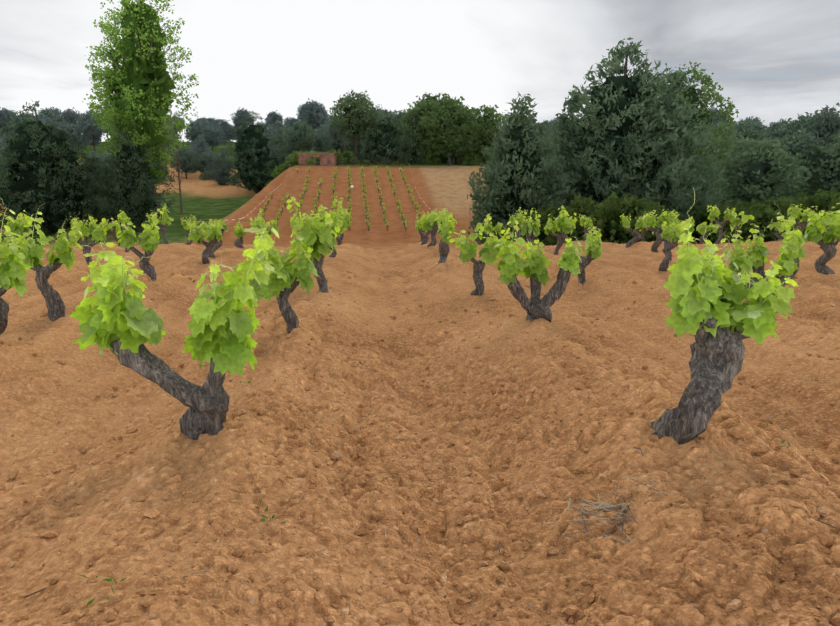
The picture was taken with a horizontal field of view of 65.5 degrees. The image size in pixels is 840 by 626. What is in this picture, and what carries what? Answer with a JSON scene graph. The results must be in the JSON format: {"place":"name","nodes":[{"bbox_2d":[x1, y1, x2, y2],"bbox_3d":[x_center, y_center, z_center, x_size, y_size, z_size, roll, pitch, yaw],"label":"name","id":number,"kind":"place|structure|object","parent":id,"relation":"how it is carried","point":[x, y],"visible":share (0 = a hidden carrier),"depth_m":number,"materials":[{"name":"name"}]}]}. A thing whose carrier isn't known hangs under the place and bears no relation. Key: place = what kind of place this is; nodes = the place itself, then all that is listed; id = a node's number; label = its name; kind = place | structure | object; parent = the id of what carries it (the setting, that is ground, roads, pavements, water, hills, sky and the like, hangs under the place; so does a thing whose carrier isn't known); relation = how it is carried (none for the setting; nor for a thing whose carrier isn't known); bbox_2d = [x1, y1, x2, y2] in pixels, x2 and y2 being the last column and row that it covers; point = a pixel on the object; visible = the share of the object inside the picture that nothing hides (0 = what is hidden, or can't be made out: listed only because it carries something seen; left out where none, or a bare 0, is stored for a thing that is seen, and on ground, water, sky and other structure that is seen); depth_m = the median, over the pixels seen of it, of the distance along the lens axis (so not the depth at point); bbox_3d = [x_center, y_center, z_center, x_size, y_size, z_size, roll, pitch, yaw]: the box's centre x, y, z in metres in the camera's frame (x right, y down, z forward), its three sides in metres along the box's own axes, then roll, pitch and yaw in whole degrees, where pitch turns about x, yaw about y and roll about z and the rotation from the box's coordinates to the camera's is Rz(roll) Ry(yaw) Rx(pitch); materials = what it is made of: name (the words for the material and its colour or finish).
{"place":"outdoors","nodes":[
{"label":"outdoors","id":0,"kind":"place"},
{"bbox_2d":[0,142,839,625],"bbox_3d":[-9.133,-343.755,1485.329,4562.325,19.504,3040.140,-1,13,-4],"label":"ground","id":1,"kind":"structure","parent":0,"point":[394,254],"depth_m":3.93,"materials":[{"name":"soil"}]},
{"bbox_2d":[0,107,23,135],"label":"tree","id":2,"kind":"object","parent":1,"relation":"on","point":[7,112],"visible":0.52,"depth_m":199.88,"materials":[{"name":"green plant"}]},
{"bbox_2d":[0,197,30,334],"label":"vine","id":3,"kind":"object","parent":1,"relation":"on","point":[13,271],"visible":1,"depth_m":5.58,"materials":[{"name":"green plant"}]},
{"bbox_2d":[5,210,32,249],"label":"vine","id":4,"kind":"object","parent":1,"relation":"on","point":[16,227],"visible":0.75,"depth_m":16.73,"materials":[{"name":"green plant"}]},
{"bbox_2d":[2,203,82,320],"bbox_3d":[-4.118,-0.455,7.207,0.895,1.548,0.380,-1,13,-4],"label":"vine","id":5,"kind":"object","parent":1,"relation":"on","point":[30,250],"visible":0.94,"depth_m":7.11,"materials":[{"name":"green plant"}]},
{"bbox_2d":[38,117,73,143],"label":"tree","id":6,"kind":"object","parent":1,"relation":"on","point":[62,124],"visible":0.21,"depth_m":175.88,"materials":[{"name":"green plant"}]},
{"bbox_2d":[0,100,117,235],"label":"juniper tree","id":7,"kind":"object","parent":1,"relation":"on","point":[42,165],"visible":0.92,"depth_m":78.32,"materials":[{"name":"green plant"}]},
{"bbox_2d":[59,107,81,128],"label":"tree","id":8,"kind":"object","parent":1,"relation":"on","point":[70,116],"visible":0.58,"depth_m":212.07,"materials":[{"name":"green plant"}]},
{"bbox_2d":[64,123,91,154],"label":"tree","id":9,"kind":"object","parent":1,"relation":"on","point":[78,129],"visible":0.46,"depth_m":189.58,"materials":[{"name":"green plant"}]},
{"bbox_2d":[69,216,96,244],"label":"vine","id":10,"kind":"object","parent":1,"relation":"on","point":[86,232],"visible":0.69,"depth_m":20.39,"materials":[{"name":"green plant"}]},
{"bbox_2d":[69,220,106,264],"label":"vine","id":11,"kind":"object","parent":1,"relation":"on","point":[98,233],"visible":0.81,"depth_m":13.56,"materials":[{"name":"green plant"}]},
{"bbox_2d":[78,109,105,150],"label":"tree","id":12,"kind":"object","parent":1,"relation":"on","point":[87,121],"visible":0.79,"depth_m":191.41,"materials":[{"name":"green plant"}]},
{"bbox_2d":[79,150,114,226],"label":"juniper tree","id":13,"kind":"object","parent":1,"relation":"on","point":[95,192],"visible":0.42,"depth_m":84.01,"materials":[{"name":"green plant"}]},
{"bbox_2d":[102,218,120,245],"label":"vine","id":14,"kind":"object","parent":1,"relation":"on","point":[113,227],"visible":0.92,"depth_m":22.94,"materials":[{"name":"green plant"}]},
{"bbox_2d":[85,11,163,171],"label":"poplar tree","id":15,"kind":"object","parent":1,"relation":"on","point":[112,86],"visible":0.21,"depth_m":85.13,"materials":[{"name":"green plant"}]},
{"bbox_2d":[87,128,175,232],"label":"juniper tree","id":16,"kind":"object","parent":1,"relation":"on","point":[131,186],"visible":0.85,"depth_m":81.06,"materials":[{"name":"green plant"}]},
{"bbox_2d":[116,209,162,280],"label":"vine","id":17,"kind":"object","parent":1,"relation":"on","point":[149,236],"visible":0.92,"depth_m":10.58,"materials":[{"name":"green plant"}]},
{"bbox_2d":[82,0,198,227],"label":"poplar tree","id":18,"kind":"object","parent":1,"relation":"on","point":[148,85],"visible":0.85,"depth_m":82.55,"materials":[{"name":"green plant"}]},
{"bbox_2d":[146,203,172,243],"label":"vine","id":19,"kind":"object","parent":1,"relation":"on","point":[164,221],"visible":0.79,"depth_m":19.66,"materials":[{"name":"green plant"}]},
{"bbox_2d":[66,223,278,439],"bbox_3d":[-1.304,0.234,3.577,1.116,1.455,0.487,-3,13,-11],"label":"vine","id":20,"kind":"object","parent":1,"relation":"on","point":[120,323],"visible":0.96,"depth_m":3.48,"materials":[{"name":"green plant"}]},
{"bbox_2d":[165,118,183,227],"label":"dead tree","id":21,"kind":"object","parent":1,"relation":"on","point":[179,180],"visible":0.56,"depth_m":86.67,"materials":[{"name":"brown wood"}]},
{"bbox_2d":[168,146,202,178],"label":"tree","id":22,"kind":"object","parent":1,"relation":"on","point":[188,164],"visible":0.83,"depth_m":154.60,"materials":[{"name":"green plant"}]},
{"bbox_2d":[184,120,207,145],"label":"tree","id":23,"kind":"object","parent":1,"relation":"on","point":[193,131],"visible":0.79,"depth_m":204.95,"materials":[{"name":"green plant"}]},
{"bbox_2d":[191,134,210,166],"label":"tree","id":24,"kind":"object","parent":1,"relation":"on","point":[199,146],"visible":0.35,"depth_m":168.18,"materials":[{"name":"green plant"}]},
{"bbox_2d":[187,219,222,263],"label":"vine","id":25,"kind":"object","parent":1,"relation":"on","point":[213,236],"visible":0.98,"depth_m":13.06,"materials":[{"name":"green plant"}]},
{"bbox_2d":[197,124,223,150],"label":"tree","id":26,"kind":"object","parent":1,"relation":"on","point":[212,136],"visible":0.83,"depth_m":206.25,"materials":[{"name":"green plant"}]},
{"bbox_2d":[200,218,227,257],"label":"vine","id":27,"kind":"object","parent":1,"relation":"on","point":[217,245],"visible":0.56,"depth_m":15.03,"materials":[{"name":"green plant"}]},
{"bbox_2d":[208,147,236,184],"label":"tree","id":28,"kind":"object","parent":1,"relation":"on","point":[219,177],"visible":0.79,"depth_m":147.12,"materials":[{"name":"green plant"}]},
{"bbox_2d":[212,119,233,137],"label":"tree","id":29,"kind":"object","parent":1,"relation":"on","point":[223,125],"visible":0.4,"depth_m":240.67,"materials":[{"name":"green plant"}]},
{"bbox_2d":[233,221,247,247],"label":"vine","id":30,"kind":"object","parent":1,"relation":"on","point":[239,231],"visible":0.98,"depth_m":18.05,"materials":[{"name":"green plant"}]},
{"bbox_2d":[229,107,256,130],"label":"tree","id":31,"kind":"object","parent":1,"relation":"on","point":[239,115],"visible":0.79,"depth_m":244.86,"materials":[{"name":"green plant"}]},
{"bbox_2d":[216,111,290,193],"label":"juniper tree","id":32,"kind":"object","parent":1,"relation":"on","point":[254,164],"visible":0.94,"depth_m":132.55,"materials":[{"name":"green plant"}]},
{"bbox_2d":[263,110,283,126],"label":"tree","id":33,"kind":"object","parent":1,"relation":"on","point":[274,116],"visible":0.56,"depth_m":262.04,"materials":[{"name":"green plant"}]},
{"bbox_2d":[267,144,289,166],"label":"tree","id":34,"kind":"object","parent":1,"relation":"on","point":[280,154],"visible":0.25,"depth_m":153.85,"materials":[{"name":"green plant"}]},
{"bbox_2d":[267,125,293,152],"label":"tree","id":35,"kind":"object","parent":1,"relation":"on","point":[280,136],"visible":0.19,"depth_m":160.81,"materials":[{"name":"green plant"}]},
{"bbox_2d":[246,216,319,332],"bbox_3d":[-1.312,-0.241,6.167,0.712,1.341,0.576,-1,13,-4],"label":"vine","id":36,"kind":"object","parent":1,"relation":"on","point":[287,277],"visible":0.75,"depth_m":6.14,"materials":[{"name":"green plant"}]},
{"bbox_2d":[282,120,318,152],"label":"tree","id":37,"kind":"object","parent":1,"relation":"on","point":[301,135],"visible":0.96,"depth_m":149.94,"materials":[{"name":"green plant"}]},
{"bbox_2d":[297,98,329,132],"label":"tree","id":38,"kind":"object","parent":1,"relation":"on","point":[315,115],"visible":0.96,"depth_m":235.76,"materials":[{"name":"green plant"}]},
{"bbox_2d":[287,193,342,292],"bbox_3d":[-1.465,-0.811,8.813,0.658,1.565,0.823,-10,16,-36],"label":"vine","id":39,"kind":"object","parent":1,"relation":"on","point":[321,237],"visible":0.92,"depth_m":8.60,"materials":[{"name":"green plant"}]},
{"bbox_2d":[297,153,337,164],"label":"hut","id":40,"kind":"object","parent":1,"relation":"on","point":[328,159],"visible":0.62,"depth_m":121.69,"materials":[{"name":"brick"}]},
{"bbox_2d":[313,129,333,150],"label":"tree","id":41,"kind":"object","parent":1,"relation":"on","point":[324,136],"visible":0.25,"depth_m":187.46,"materials":[{"name":"green plant"}]},
{"bbox_2d":[315,196,346,256],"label":"vine","id":42,"kind":"object","parent":1,"relation":"on","point":[342,217],"visible":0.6,"depth_m":14.72,"materials":[{"name":"green plant"}]},
{"bbox_2d":[326,114,345,152],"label":"tree","id":43,"kind":"object","parent":1,"relation":"on","point":[336,134],"visible":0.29,"depth_m":161.56,"materials":[{"name":"green plant"}]},
{"bbox_2d":[337,126,368,162],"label":"tree","id":44,"kind":"object","parent":1,"relation":"on","point":[349,143],"visible":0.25,"depth_m":131.96,"materials":[{"name":"green plant"}]},
{"bbox_2d":[327,90,384,163],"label":"tree","id":45,"kind":"object","parent":1,"relation":"on","point":[354,118],"visible":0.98,"depth_m":124.16,"materials":[{"name":"green plant"}]},
{"bbox_2d":[353,119,381,162],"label":"tree","id":46,"kind":"object","parent":1,"relation":"on","point":[365,157],"visible":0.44,"depth_m":128.54,"materials":[{"name":"green plant"}]},
{"bbox_2d":[358,110,411,164],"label":"tree","id":47,"kind":"object","parent":1,"relation":"on","point":[387,131],"visible":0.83,"depth_m":123.44,"materials":[{"name":"green plant"}]},
{"bbox_2d":[393,109,427,164],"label":"tree","id":48,"kind":"object","parent":1,"relation":"on","point":[413,157],"visible":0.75,"depth_m":122.53,"materials":[{"name":"green plant"}]},
{"bbox_2d":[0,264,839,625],"bbox_3d":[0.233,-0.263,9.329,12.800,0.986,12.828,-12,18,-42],"label":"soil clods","id":49,"kind":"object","parent":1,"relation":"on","point":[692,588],"visible":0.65,"depth_m":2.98,"materials":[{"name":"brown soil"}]},
{"bbox_2d":[395,99,449,153],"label":"tree","id":50,"kind":"object","parent":1,"relation":"on","point":[421,105],"visible":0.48,"depth_m":122.28,"materials":[{"name":"green plant"}]},
{"bbox_2d":[23,376,836,597],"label":"twigs","id":51,"kind":"object","parent":1,"relation":"on","point":[498,544],"visible":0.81,"depth_m":2.73,"materials":[{"name":"brown wood"}]},
{"bbox_2d":[401,92,462,153],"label":"tree","id":52,"kind":"object","parent":1,"relation":"on","point":[434,98],"visible":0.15,"depth_m":125.18,"materials":[{"name":"green plant"}]},
{"bbox_2d":[420,208,447,246],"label":"vine","id":53,"kind":"object","parent":1,"relation":"on","point":[429,227],"visible":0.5,"depth_m":17.74,"materials":[{"name":"green plant"}]},
{"bbox_2d":[78,317,790,604],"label":"weeds","id":54,"kind":"object","parent":1,"relation":"on","point":[110,579],"visible":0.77,"depth_m":2.89,"materials":[{"name":"green plant"}]},
{"bbox_2d":[433,211,456,263],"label":"vine","id":55,"kind":"object","parent":1,"relation":"on","point":[446,225],"visible":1,"depth_m":12.37,"materials":[{"name":"green plant"}]},
{"bbox_2d":[416,96,478,165],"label":"tree","id":56,"kind":"object","parent":1,"relation":"on","point":[452,114],"visible":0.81,"depth_m":119.31,"materials":[{"name":"green plant"}]},
{"bbox_2d":[428,127,474,164],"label":"tree","id":57,"kind":"object","parent":1,"relation":"on","point":[455,155],"visible":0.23,"depth_m":121.47,"materials":[{"name":"green plant"}]},
{"bbox_2d":[434,114,485,164],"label":"tree","id":58,"kind":"object","parent":1,"relation":"on","point":[473,147],"visible":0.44,"depth_m":121.10,"materials":[{"name":"green plant"}]},
{"bbox_2d":[460,153,481,165],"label":"bush","id":59,"kind":"object","parent":1,"relation":"on","point":[470,161],"visible":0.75,"depth_m":123.61,"materials":[{"name":"green plant"}]},
{"bbox_2d":[447,214,509,295],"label":"vine","id":60,"kind":"object","parent":1,"relation":"on","point":[488,251],"visible":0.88,"depth_m":8.92,"materials":[{"name":"green plant"}]},
{"bbox_2d":[472,123,501,163],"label":"tree","id":61,"kind":"object","parent":1,"relation":"on","point":[488,138],"visible":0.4,"depth_m":123.02,"materials":[{"name":"green plant"}]},
{"bbox_2d":[470,104,510,146],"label":"tree","id":62,"kind":"object","parent":1,"relation":"on","point":[488,116],"visible":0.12,"depth_m":125.06,"materials":[{"name":"green plant"}]},
{"bbox_2d":[483,221,502,237],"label":"vine","id":63,"kind":"object","parent":1,"relation":"on","point":[489,228],"visible":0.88,"depth_m":23.05,"materials":[{"name":"green plant"}]},
{"bbox_2d":[508,207,527,241],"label":"vine","id":64,"kind":"object","parent":1,"relation":"on","point":[519,216],"visible":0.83,"depth_m":20.71,"materials":[{"name":"green plant"}]},
{"bbox_2d":[467,92,577,244],"bbox_3d":[5.686,-7.708,38.635,6.458,10.276,6.428,-11,17,-40],"label":"juniper tree","id":65,"kind":"object","parent":1,"relation":"on","point":[512,176],"visible":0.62,"depth_m":37.81,"materials":[{"name":"green plant"}]},
{"bbox_2d":[521,208,540,244],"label":"vine","id":66,"kind":"object","parent":1,"relation":"on","point":[532,231],"visible":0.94,"depth_m":17.98,"materials":[{"name":"green plant"}]},
{"bbox_2d":[494,218,582,321],"bbox_3d":[1.280,-0.361,6.966,1.004,1.316,0.517,-1,13,-4],"label":"vine","id":67,"kind":"object","parent":1,"relation":"on","point":[533,269],"visible":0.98,"depth_m":6.89,"materials":[{"name":"green plant"}]},
{"bbox_2d":[506,211,570,245],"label":"bush","id":68,"kind":"object","parent":1,"relation":"on","point":[542,223],"visible":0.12,"depth_m":33.92,"materials":[{"name":"green plant"}]},
{"bbox_2d":[505,204,571,241],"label":"bush","id":69,"kind":"object","parent":1,"relation":"on","point":[553,212],"visible":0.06,"depth_m":35.02,"materials":[{"name":"green plant"}]},
{"bbox_2d":[544,206,579,254],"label":"vine","id":70,"kind":"object","parent":1,"relation":"on","point":[564,224],"visible":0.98,"depth_m":15.49,"materials":[{"name":"green plant"}]},
{"bbox_2d":[544,198,608,245],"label":"bush","id":71,"kind":"object","parent":1,"relation":"on","point":[582,210],"visible":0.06,"depth_m":32.84,"materials":[{"name":"green plant"}]},
{"bbox_2d":[553,193,609,244],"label":"bush","id":72,"kind":"object","parent":1,"relation":"on","point":[576,197],"visible":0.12,"depth_m":33.66,"materials":[{"name":"green plant"}]},
{"bbox_2d":[579,214,594,240],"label":"vine","id":73,"kind":"object","parent":1,"relation":"on","point":[588,222],"visible":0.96,"depth_m":21.36,"materials":[{"name":"green plant"}]},
{"bbox_2d":[578,226,601,284],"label":"vine","id":74,"kind":"object","parent":1,"relation":"on","point":[593,247],"visible":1,"depth_m":10.77,"materials":[{"name":"green plant"}]},
{"bbox_2d":[549,476,672,543],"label":"dry twigs","id":75,"kind":"object","parent":1,"relation":"on","point":[600,507],"visible":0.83,"depth_m":3.06,"materials":[{"name":"grey wood"}]},
{"bbox_2d":[580,194,672,243],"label":"bush","id":76,"kind":"object","parent":1,"relation":"on","point":[613,206],"visible":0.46,"depth_m":31.29,"materials":[{"name":"green plant"}]},
{"bbox_2d":[573,191,681,243],"bbox_3d":[10.444,-4.289,32.829,5.508,3.673,5.617,4,13,15],"label":"bush","id":77,"kind":"object","parent":1,"relation":"on","point":[613,231],"visible":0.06,"depth_m":31.82,"materials":[{"name":"green plant"}]},
{"bbox_2d":[620,214,646,247],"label":"vine","id":78,"kind":"object","parent":1,"relation":"on","point":[635,233],"visible":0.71,"depth_m":18.01,"materials":[{"name":"green plant"}]},
{"bbox_2d":[537,37,732,236],"bbox_3d":[12.931,-10.113,41.669,12.544,14.097,12.207,3,13,12],"label":"juniper tree","id":79,"kind":"object","parent":1,"relation":"on","point":[623,127],"visible":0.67,"depth_m":39.50,"materials":[{"name":"green plant"}]},
{"bbox_2d":[642,209,677,252],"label":"vine","id":80,"kind":"object","parent":1,"relation":"on","point":[650,222],"visible":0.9,"depth_m":15.87,"materials":[{"name":"green plant"}]},
{"bbox_2d":[658,219,687,270],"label":"vine","id":81,"kind":"object","parent":1,"relation":"on","point":[668,234],"visible":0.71,"depth_m":12.97,"materials":[{"name":"green plant"}]},
{"bbox_2d":[645,62,738,196],"bbox_3d":[23.538,-14.271,60.048,10.031,16.638,11.390,4,14,18],"label":"oak tree","id":82,"kind":"object","parent":1,"relation":"on","point":[693,94],"visible":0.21,"depth_m":57.08,"materials":[{"name":"green plant"}]},
{"bbox_2d":[696,222,718,243],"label":"vine","id":83,"kind":"object","parent":1,"relation":"on","point":[701,228],"visible":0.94,"depth_m":24.66,"materials":[{"name":"green plant"}]},
{"bbox_2d":[684,202,742,243],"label":"bush","id":84,"kind":"object","parent":1,"relation":"on","point":[699,213],"visible":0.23,"depth_m":37.99,"materials":[{"name":"green plant"}]},
{"bbox_2d":[707,205,736,243],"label":"vine","id":85,"kind":"object","parent":1,"relation":"on","point":[728,216],"visible":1,"depth_m":18.42,"materials":[{"name":"green plant"}]},
{"bbox_2d":[650,188,797,443],"bbox_3d":[1.535,0.139,3.448,0.738,1.576,0.482,-1,13,-4],"label":"vine","id":86,"kind":"object","parent":1,"relation":"on","point":[715,316],"visible":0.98,"depth_m":3.36,"materials":[{"name":"green plant"}]},
{"bbox_2d":[725,211,754,242],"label":"vine","id":87,"kind":"object","parent":1,"relation":"on","point":[738,222],"visible":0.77,"depth_m":21.89,"materials":[{"name":"green plant"}]},
{"bbox_2d":[720,198,764,214],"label":"bush","id":88,"kind":"object","parent":1,"relation":"on","point":[752,205],"visible":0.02,"depth_m":46.11,"materials":[{"name":"green plant"}]},
{"bbox_2d":[724,121,768,148],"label":"tree","id":89,"kind":"object","parent":1,"relation":"on","point":[746,132],"visible":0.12,"depth_m":122.67,"materials":[{"name":"green plant"}]},
{"bbox_2d":[711,207,804,242],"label":"bush","id":90,"kind":"object","parent":1,"relation":"on","point":[764,218],"visible":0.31,"depth_m":35.34,"materials":[{"name":"green plant"}]},
{"bbox_2d":[725,139,791,199],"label":"tree","id":91,"kind":"object","parent":1,"relation":"on","point":[757,143],"visible":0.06,"depth_m":83.24,"materials":[{"name":"green plant"}]},
{"bbox_2d":[706,137,811,205],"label":"tree","id":92,"kind":"object","parent":1,"relation":"on","point":[761,181],"visible":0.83,"depth_m":73.46,"materials":[{"name":"green plant"}]},
{"bbox_2d":[721,205,806,296],"bbox_3d":[4.465,-0.630,8.393,1.187,1.543,0.752,-10,17,-38],"label":"vine","id":93,"kind":"object","parent":1,"relation":"on","point":[792,254],"visible":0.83,"depth_m":8.32,"materials":[{"name":"green plant"}]},
{"bbox_2d":[754,197,798,211],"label":"bush","id":94,"kind":"object","parent":1,"relation":"on","point":[779,201],"visible":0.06,"depth_m":47.84,"materials":[{"name":"green plant"}]},
{"bbox_2d":[768,118,812,143],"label":"tree","id":95,"kind":"object","parent":1,"relation":"on","point":[777,134],"visible":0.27,"depth_m":110.71,"materials":[{"name":"green plant"}]},
{"bbox_2d":[772,129,824,190],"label":"tree","id":96,"kind":"object","parent":1,"relation":"on","point":[800,145],"visible":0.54,"depth_m":83.00,"materials":[{"name":"green plant"}]},
{"bbox_2d":[777,198,820,227],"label":"bush","id":97,"kind":"object","parent":1,"relation":"on","point":[784,207],"visible":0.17,"depth_m":41.42,"materials":[{"name":"green plant"}]},
{"bbox_2d":[787,204,817,235],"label":"vine","id":98,"kind":"object","parent":1,"relation":"on","point":[805,217],"visible":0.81,"depth_m":19.12,"materials":[{"name":"green plant"}]},
{"bbox_2d":[783,188,839,240],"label":"bush","id":99,"kind":"object","parent":1,"relation":"on","point":[821,200],"visible":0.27,"depth_m":37.35,"materials":[{"name":"green plant"}]},
{"bbox_2d":[796,102,839,178],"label":"tree","id":100,"kind":"object","parent":1,"relation":"on","point":[824,125],"visible":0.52,"depth_m":103.03,"materials":[{"name":"green plant"}]},
{"bbox_2d":[798,134,839,198],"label":"tree","id":101,"kind":"object","parent":1,"relation":"on","point":[828,171],"visible":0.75,"depth_m":80.86,"materials":[{"name":"green plant"}]},
{"bbox_2d":[803,210,839,274],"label":"vine","id":102,"kind":"object","parent":1,"relation":"on","point":[828,243],"visible":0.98,"depth_m":10.36,"materials":[{"name":"green plant"}]},
{"bbox_2d":[821,203,839,239],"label":"vine","id":103,"kind":"object","parent":1,"relation":"on","point":[830,215],"visible":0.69,"depth_m":21.53,"materials":[{"name":"green plant"}]},
{"bbox_2d":[0,0,839,141],"label":"sky","id":104,"kind":"structure","parent":0,"point":[775,60],"materials":[{"name":"white"}]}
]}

